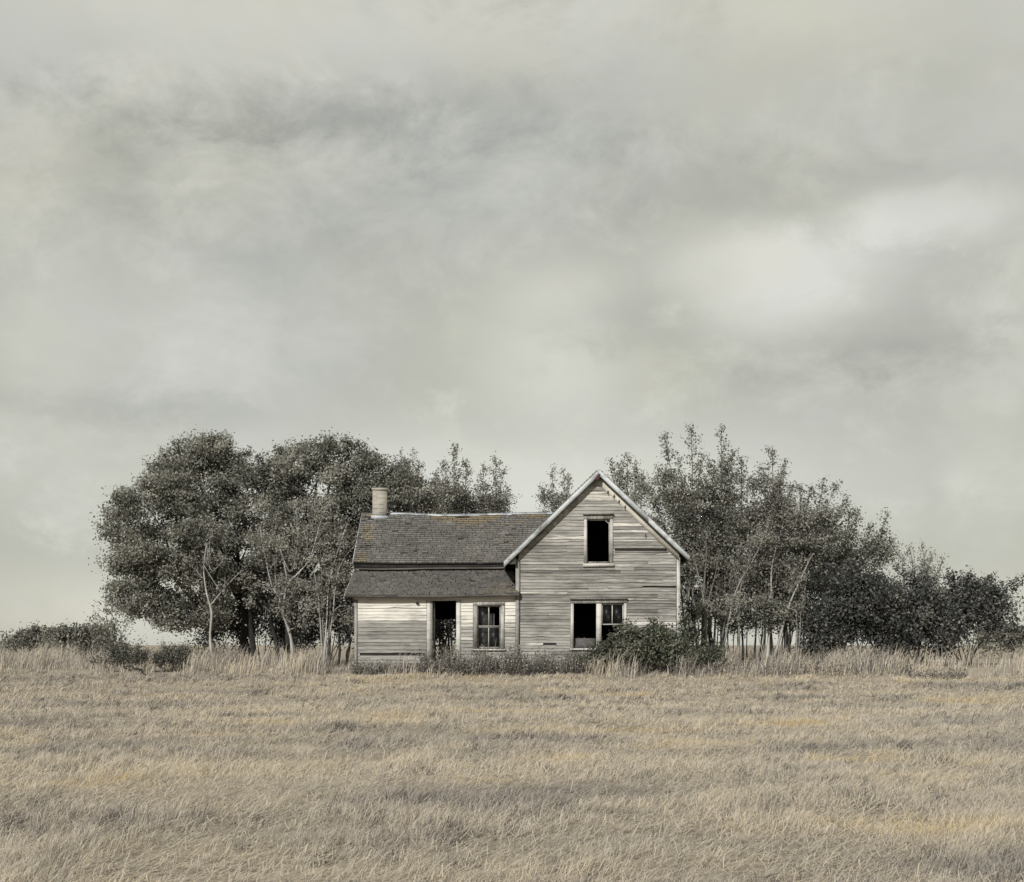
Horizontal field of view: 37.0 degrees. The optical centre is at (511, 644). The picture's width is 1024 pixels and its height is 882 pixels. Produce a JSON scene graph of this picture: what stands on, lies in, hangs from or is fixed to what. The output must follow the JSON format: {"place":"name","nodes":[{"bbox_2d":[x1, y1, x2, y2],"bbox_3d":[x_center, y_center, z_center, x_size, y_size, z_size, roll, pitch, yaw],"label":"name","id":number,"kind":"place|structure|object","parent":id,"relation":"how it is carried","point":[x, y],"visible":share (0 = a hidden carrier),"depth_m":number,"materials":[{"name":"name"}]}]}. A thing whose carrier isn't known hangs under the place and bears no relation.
{"place":"outdoors","nodes":[
{"label":"outdoors","id":0,"kind":"place"},
{"bbox_2d":[0,645,1023,881],"bbox_3d":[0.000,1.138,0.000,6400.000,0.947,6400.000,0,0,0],"label":"ground","id":1,"kind":"structure","parent":0,"point":[500,684],"depth_m":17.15,"materials":[{"name":"brown plant"}]},
{"bbox_2d":[0,621,66,655],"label":"distant brush","id":2,"kind":"object","parent":1,"relation":"on","point":[25,637],"visible":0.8,"depth_m":109.57,"materials":[{"name":"green plant"}]},
{"bbox_2d":[40,605,130,658],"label":"distant brush","id":3,"kind":"object","parent":1,"relation":"on","point":[75,635],"visible":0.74,"depth_m":74.91,"materials":[{"name":"green plant"}]},
{"bbox_2d":[83,584,135,658],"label":"sapling","id":4,"kind":"object","parent":1,"relation":"on","point":[111,623],"visible":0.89,"depth_m":52.98,"materials":[{"name":"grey plant"}]},
{"bbox_2d":[84,633,175,671],"bbox_3d":[-12.297,0.269,49.514,2.948,1.333,2.077,0,0,0],"label":"shrub","id":5,"kind":"object","parent":1,"relation":"on","point":[124,655],"visible":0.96,"depth_m":49.34,"materials":[{"name":"green plant"}]},
{"bbox_2d":[126,665,145,674],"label":"fallen branch","id":6,"kind":"object","parent":1,"relation":"on","point":[139,669],"visible":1,"depth_m":47.19,"materials":[{"name":"brown wood"}]},
{"bbox_2d":[88,463,251,657],"bbox_3d":[-12.527,-2.965,56.298,6.001,7.618,4.918,0,0,0],"label":"broadleaf tree","id":7,"kind":"object","parent":1,"relation":"on","point":[141,558],"visible":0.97,"depth_m":55.80,"materials":[{"name":"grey plant"}]},
{"bbox_2d":[148,635,195,671],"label":"shrub","id":8,"kind":"object","parent":1,"relation":"on","point":[173,652],"visible":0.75,"depth_m":49.74,"materials":[{"name":"green plant"}]},
{"bbox_2d":[142,429,280,656],"bbox_3d":[-11.373,-3.787,58.960,5.685,9.317,4.444,0,0,0],"label":"broadleaf tree","id":9,"kind":"object","parent":1,"relation":"on","point":[214,465],"visible":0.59,"depth_m":58.22,"materials":[{"name":"green plant"}]},
{"bbox_2d":[181,526,249,662],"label":"aspen tree","id":10,"kind":"object","parent":1,"relation":"on","point":[205,584],"visible":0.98,"depth_m":54.48,"materials":[{"name":"green plant"}]},
{"bbox_2d":[187,597,259,656],"bbox_3d":[-11.438,-0.744,60.704,3.164,3.161,2.321,0,0,25],"label":"undergrowth shrub","id":11,"kind":"object","parent":1,"relation":"on","point":[215,636],"visible":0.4,"depth_m":60.45,"materials":[{"name":"green plant"}]},
{"bbox_2d":[242,591,266,665],"bbox_3d":[-9.416,-0.556,56.206,0.351,2.801,1.410,0,0,19],"label":"leafless trunk","id":12,"kind":"object","parent":1,"relation":"on","point":[251,635],"visible":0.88,"depth_m":55.94,"materials":[{"name":"grey plant"}]},
{"bbox_2d":[248,592,279,664],"bbox_3d":[-9.169,-0.554,56.903,1.102,2.790,1.154,0,0,0],"label":"leafless trunk","id":13,"kind":"object","parent":1,"relation":"on","point":[272,629],"visible":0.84,"depth_m":56.93,"materials":[{"name":"grey plant"}]},
{"bbox_2d":[221,585,311,660],"bbox_3d":[-9.919,-0.914,61.085,3.587,3.512,3.395,0,0,-31],"label":"undergrowth shrub","id":14,"kind":"object","parent":1,"relation":"on","point":[274,618],"visible":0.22,"depth_m":60.64,"materials":[{"name":"green plant"}]},
{"bbox_2d":[228,491,345,658],"bbox_3d":[-7.949,-2.292,54.151,3.825,6.227,2.851,0,0,29],"label":"aspen tree","id":15,"kind":"object","parent":1,"relation":"on","point":[275,541],"visible":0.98,"depth_m":54.00,"materials":[{"name":"green plant"}]},
{"bbox_2d":[258,605,331,655],"bbox_3d":[-8.677,-0.574,62.180,3.376,2.818,2.249,0,0,27],"label":"undergrowth shrub","id":16,"kind":"object","parent":1,"relation":"on","point":[313,639],"visible":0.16,"depth_m":61.91,"materials":[{"name":"green plant"}]},
{"bbox_2d":[274,580,353,661],"bbox_3d":[-7.258,-1.148,59.750,4.138,4.030,2.854,0,0,14],"label":"undergrowth shrub","id":17,"kind":"object","parent":1,"relation":"on","point":[335,626],"visible":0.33,"depth_m":59.48,"materials":[{"name":"green plant"}]},
{"bbox_2d":[322,586,348,665],"bbox_3d":[-6.457,-0.759,56.287,1.268,3.218,0.939,0,0,4],"label":"leafless trunk","id":18,"kind":"object","parent":1,"relation":"on","point":[327,628],"visible":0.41,"depth_m":55.97,"materials":[{"name":"grey plant"}]},
{"bbox_2d":[229,427,446,662],"bbox_3d":[-6.661,-3.684,58.004,8.841,9.039,5.334,0,0,0],"label":"broadleaf tree","id":19,"kind":"object","parent":1,"relation":"on","point":[287,474],"visible":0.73,"depth_m":57.43,"materials":[{"name":"green plant"}]},
{"bbox_2d":[326,598,351,666],"bbox_3d":[-6.155,-0.545,54.653,0.939,2.770,0.360,0,0,7],"label":"leafless trunk","id":20,"kind":"object","parent":1,"relation":"on","point":[350,641],"visible":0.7,"depth_m":54.48,"materials":[{"name":"grey plant"}]},
{"bbox_2d":[299,487,379,666],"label":"aspen tree","id":21,"kind":"object","parent":1,"relation":"on","point":[322,599],"visible":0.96,"depth_m":53.56,"materials":[{"name":"green plant"}]},
{"bbox_2d":[333,583,353,665],"bbox_3d":[-6.194,-0.687,55.001,0.962,3.068,0.482,0,0,34],"label":"leafless trunk","id":22,"kind":"object","parent":1,"relation":"on","point":[339,646],"visible":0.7,"depth_m":55.00,"materials":[{"name":"grey plant"}]},
{"bbox_2d":[345,597,352,664],"bbox_3d":[-5.917,-0.630,57.041,0.441,2.978,0.514,0,0,41],"label":"leafless trunk","id":23,"kind":"object","parent":1,"relation":"on","point":[349,603],"visible":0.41,"depth_m":56.94,"materials":[{"name":"grey plant"}]},
{"bbox_2d":[390,447,419,512],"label":"poplar tree","id":24,"kind":"object","parent":1,"relation":"on","point":[411,454],"visible":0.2,"depth_m":67.68,"materials":[{"name":"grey plant"}]},
{"bbox_2d":[436,619,448,654],"bbox_3d":[-2.807,-0.401,62.027,0.682,2.423,0.289,0,0,-11],"label":"leafless trunk","id":25,"kind":"object","parent":1,"relation":"on","point":[440,633],"visible":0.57,"depth_m":61.97,"materials":[{"name":"black plant"}]},
{"bbox_2d":[436,619,455,655],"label":"shrub","id":26,"kind":"object","parent":1,"relation":"on","point":[452,624],"visible":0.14,"depth_m":63.02,"materials":[{"name":"green plant"}]},
{"bbox_2d":[386,453,516,513],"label":"broadleaf tree","id":27,"kind":"object","parent":1,"relation":"on","point":[408,465],"visible":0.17,"depth_m":68.51,"materials":[{"name":"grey plant"}]},
{"bbox_2d":[428,440,481,654],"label":"poplar tree","id":28,"kind":"object","parent":1,"relation":"on","point":[454,496],"visible":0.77,"depth_m":66.96,"materials":[{"name":"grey plant"}]},
{"bbox_2d":[469,450,521,512],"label":"poplar tree","id":29,"kind":"object","parent":1,"relation":"on","point":[496,505],"visible":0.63,"depth_m":66.72,"materials":[{"name":"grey plant"}]},
{"bbox_2d":[344,469,689,671],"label":"abandoned house","id":30,"kind":"structure","parent":1,"relation":"on","point":[574,569],"depth_m":50.02,"materials":[{"name":"grey wood"}]},
{"bbox_2d":[433,602,436,662],"bbox_3d":[-2.536,-0.375,50.581,0.104,2.098,0.785,0,0,0],"label":"door","id":31,"kind":"structure","parent":30,"relation":"in","point":[434,603],"depth_m":50.20,"materials":[{"name":"wood"}]},
{"bbox_2d":[472,601,504,650],"bbox_3d":[-0.758,-0.601,50.189,1.078,1.644,0.457,0,0,0],"label":"window","id":32,"kind":"structure","parent":30,"relation":"in","point":[484,626],"depth_m":50.10,"materials":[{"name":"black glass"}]},
{"bbox_2d":[583,513,613,566],"bbox_3d":[2.819,-3.422,49.987,1.017,1.734,0.236,0,0,0],"label":"window","id":33,"kind":"structure","parent":30,"relation":"in","point":[586,515],"depth_m":49.95,"materials":[{"name":"white wood"}]},
{"bbox_2d":[570,598,627,649],"bbox_3d":[2.826,-0.677,50.029,1.902,1.689,0.320,0,0,0],"label":"window","id":34,"kind":"structure","parent":30,"relation":"in","point":[578,642],"depth_m":49.95,"materials":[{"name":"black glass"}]},
{"bbox_2d":[532,463,573,511],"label":"poplar tree","id":35,"kind":"object","parent":1,"relation":"on","point":[561,498],"visible":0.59,"depth_m":67.81,"materials":[{"name":"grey plant"}]},
{"bbox_2d":[604,452,661,512],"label":"poplar tree","id":36,"kind":"object","parent":1,"relation":"on","point":[625,487],"visible":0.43,"depth_m":63.83,"materials":[{"name":"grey plant"}]},
{"bbox_2d":[570,614,702,673],"bbox_3d":[3.919,0.004,48.582,4.454,1.976,2.187,0,0,0],"label":"leafy bush","id":37,"kind":"object","parent":1,"relation":"on","point":[668,650],"visible":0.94,"depth_m":48.55,"materials":[{"name":"green plant"}]},
{"bbox_2d":[345,642,971,679],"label":"weeds","id":38,"kind":"object","parent":1,"relation":"on","point":[518,665],"visible":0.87,"depth_m":48.25,"materials":[{"name":"plant"}]},
{"bbox_2d":[628,422,732,648],"bbox_3d":[6.241,-3.764,56.938,3.867,9.156,3.339,0,0,0],"label":"poplar tree","id":39,"kind":"object","parent":1,"relation":"on","point":[678,500],"visible":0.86,"depth_m":56.77,"materials":[{"name":"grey plant"}]},
{"bbox_2d":[667,602,703,669],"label":"climbing shrub","id":40,"kind":"object","parent":1,"relation":"on","point":[690,630],"visible":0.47,"depth_m":49.54,"materials":[{"name":"green plant"}]},
{"bbox_2d":[680,604,700,638],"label":"thicket sapling","id":41,"kind":"object","parent":1,"relation":"on","point":[691,625],"visible":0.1,"depth_m":58.06,"materials":[{"name":"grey plant"}]},
{"bbox_2d":[680,580,718,639],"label":"thicket sapling","id":42,"kind":"object","parent":1,"relation":"on","point":[700,597],"visible":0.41,"depth_m":56.71,"materials":[{"name":"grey plant"}]},
{"bbox_2d":[680,577,725,648],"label":"thicket sapling","id":43,"kind":"object","parent":1,"relation":"on","point":[696,614],"visible":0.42,"depth_m":56.55,"materials":[{"name":"green plant"}]},
{"bbox_2d":[680,530,728,646],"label":"young tree","id":44,"kind":"object","parent":1,"relation":"on","point":[704,612],"visible":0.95,"depth_m":54.18,"materials":[{"name":"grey plant"}]},
{"bbox_2d":[692,635,731,670],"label":"shrub","id":45,"kind":"object","parent":1,"relation":"on","point":[712,652],"visible":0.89,"depth_m":48.99,"materials":[{"name":"green plant"}]},
{"bbox_2d":[657,488,767,643],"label":"broadleaf tree","id":46,"kind":"object","parent":1,"relation":"on","point":[684,593],"visible":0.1,"depth_m":61.74,"materials":[{"name":"green plant"}]},
{"bbox_2d":[689,579,740,645],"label":"thicket sapling","id":47,"kind":"object","parent":1,"relation":"on","point":[719,598],"visible":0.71,"depth_m":54.57,"materials":[{"name":"green plant"}]},
{"bbox_2d":[705,586,745,652],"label":"thicket sapling","id":48,"kind":"object","parent":1,"relation":"on","point":[724,605],"visible":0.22,"depth_m":56.64,"materials":[{"name":"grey plant"}]},
{"bbox_2d":[684,423,768,662],"bbox_3d":[8.093,-3.835,58.063,4.136,9.351,3.360,0,0,0],"label":"poplar tree","id":49,"kind":"object","parent":1,"relation":"on","point":[726,496],"visible":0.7,"depth_m":57.76,"materials":[{"name":"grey plant"}]},
{"bbox_2d":[713,595,751,665],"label":"thicket sapling","id":50,"kind":"object","parent":1,"relation":"on","point":[733,624],"visible":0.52,"depth_m":55.07,"materials":[{"name":"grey plant"}]},
{"bbox_2d":[713,608,755,659],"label":"thicket sapling","id":51,"kind":"object","parent":1,"relation":"on","point":[734,633],"visible":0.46,"depth_m":55.49,"materials":[{"name":"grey plant"}]},
{"bbox_2d":[719,519,778,661],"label":"young tree","id":52,"kind":"object","parent":1,"relation":"on","point":[732,600],"visible":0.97,"depth_m":54.26,"materials":[{"name":"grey plant"}]},
{"bbox_2d":[732,579,766,662],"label":"thicket sapling","id":53,"kind":"object","parent":1,"relation":"on","point":[750,610],"visible":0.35,"depth_m":56.03,"materials":[{"name":"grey plant"}]},
{"bbox_2d":[741,598,789,659],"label":"thicket sapling","id":54,"kind":"object","parent":1,"relation":"on","point":[754,621],"visible":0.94,"depth_m":54.70,"materials":[{"name":"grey plant"}]},
{"bbox_2d":[714,445,822,662],"bbox_3d":[9.323,-3.280,56.421,3.492,8.243,3.576,0,0,-24],"label":"poplar tree","id":55,"kind":"object","parent":1,"relation":"on","point":[776,514],"visible":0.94,"depth_m":56.16,"materials":[{"name":"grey plant"}]},
{"bbox_2d":[743,590,793,655],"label":"thicket sapling","id":56,"kind":"object","parent":1,"relation":"on","point":[764,606],"visible":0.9,"depth_m":54.58,"materials":[{"name":"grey plant"}]},
{"bbox_2d":[747,544,815,663],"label":"young tree","id":57,"kind":"object","parent":1,"relation":"on","point":[785,616],"visible":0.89,"depth_m":54.54,"materials":[{"name":"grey plant"}]},
{"bbox_2d":[759,577,805,647],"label":"thicket sapling","id":58,"kind":"object","parent":1,"relation":"on","point":[789,624],"visible":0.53,"depth_m":55.12,"materials":[{"name":"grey plant"}]},
{"bbox_2d":[761,591,807,659],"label":"thicket sapling","id":59,"kind":"object","parent":1,"relation":"on","point":[778,617],"visible":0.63,"depth_m":54.57,"materials":[{"name":"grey plant"}]},
{"bbox_2d":[738,499,849,653],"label":"broadleaf tree","id":60,"kind":"object","parent":1,"relation":"on","point":[812,589],"visible":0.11,"depth_m":62.56,"materials":[{"name":"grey plant"}]},
{"bbox_2d":[768,586,822,662],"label":"thicket sapling","id":61,"kind":"object","parent":1,"relation":"on","point":[796,609],"visible":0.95,"depth_m":54.20,"materials":[{"name":"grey plant"}]},
{"bbox_2d":[793,585,809,632],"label":"thicket sapling","id":62,"kind":"object","parent":1,"relation":"on","point":[805,611],"visible":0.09,"depth_m":57.62,"materials":[{"name":"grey plant"}]},
{"bbox_2d":[764,476,868,658],"bbox_3d":[11.247,-2.783,57.339,4.342,7.225,3.066,0,0,0],"label":"poplar tree","id":63,"kind":"object","parent":1,"relation":"on","point":[825,524],"visible":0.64,"depth_m":57.34,"materials":[{"name":"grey plant"}]},
{"bbox_2d":[778,556,934,663],"bbox_3d":[12.383,-1.176,55.056,5.937,4.069,3.824,0,0,0],"label":"dark bush","id":64,"kind":"object","parent":1,"relation":"on","point":[861,605],"visible":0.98,"depth_m":54.62,"materials":[{"name":"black plant"}]},
{"bbox_2d":[812,502,909,657],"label":"tree","id":65,"kind":"object","parent":1,"relation":"on","point":[871,550],"visible":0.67,"depth_m":58.77,"materials":[{"name":"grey plant"}]},
{"bbox_2d":[856,553,980,665],"bbox_3d":[14.735,-1.278,56.424,4.919,4.250,3.475,0,0,0],"label":"dark bush","id":66,"kind":"object","parent":1,"relation":"on","point":[945,626],"visible":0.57,"depth_m":56.09,"materials":[{"name":"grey plant"}]},
{"bbox_2d":[894,538,948,662],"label":"tree","id":67,"kind":"object","parent":1,"relation":"on","point":[928,568],"visible":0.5,"depth_m":61.79,"materials":[{"name":"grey plant"}]},
{"bbox_2d":[925,565,1023,664],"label":"dark bush","id":68,"kind":"object","parent":1,"relation":"on","point":[983,601],"visible":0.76,"depth_m":57.51,"materials":[{"name":"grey plant"}]},
{"bbox_2d":[962,614,1023,657],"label":"distant brush","id":69,"kind":"object","parent":1,"relation":"on","point":[1005,639],"visible":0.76,"depth_m":84.79,"materials":[{"name":"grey plant"}]},
{"bbox_2d":[0,636,1023,678],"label":"tall grass","id":70,"kind":"structure","parent":0,"point":[64,659],"depth_m":49.45,"materials":[{"name":"plant"}]},
{"bbox_2d":[0,0,1023,644],"label":"sky","id":71,"kind":"structure","parent":0,"point":[572,235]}
]}

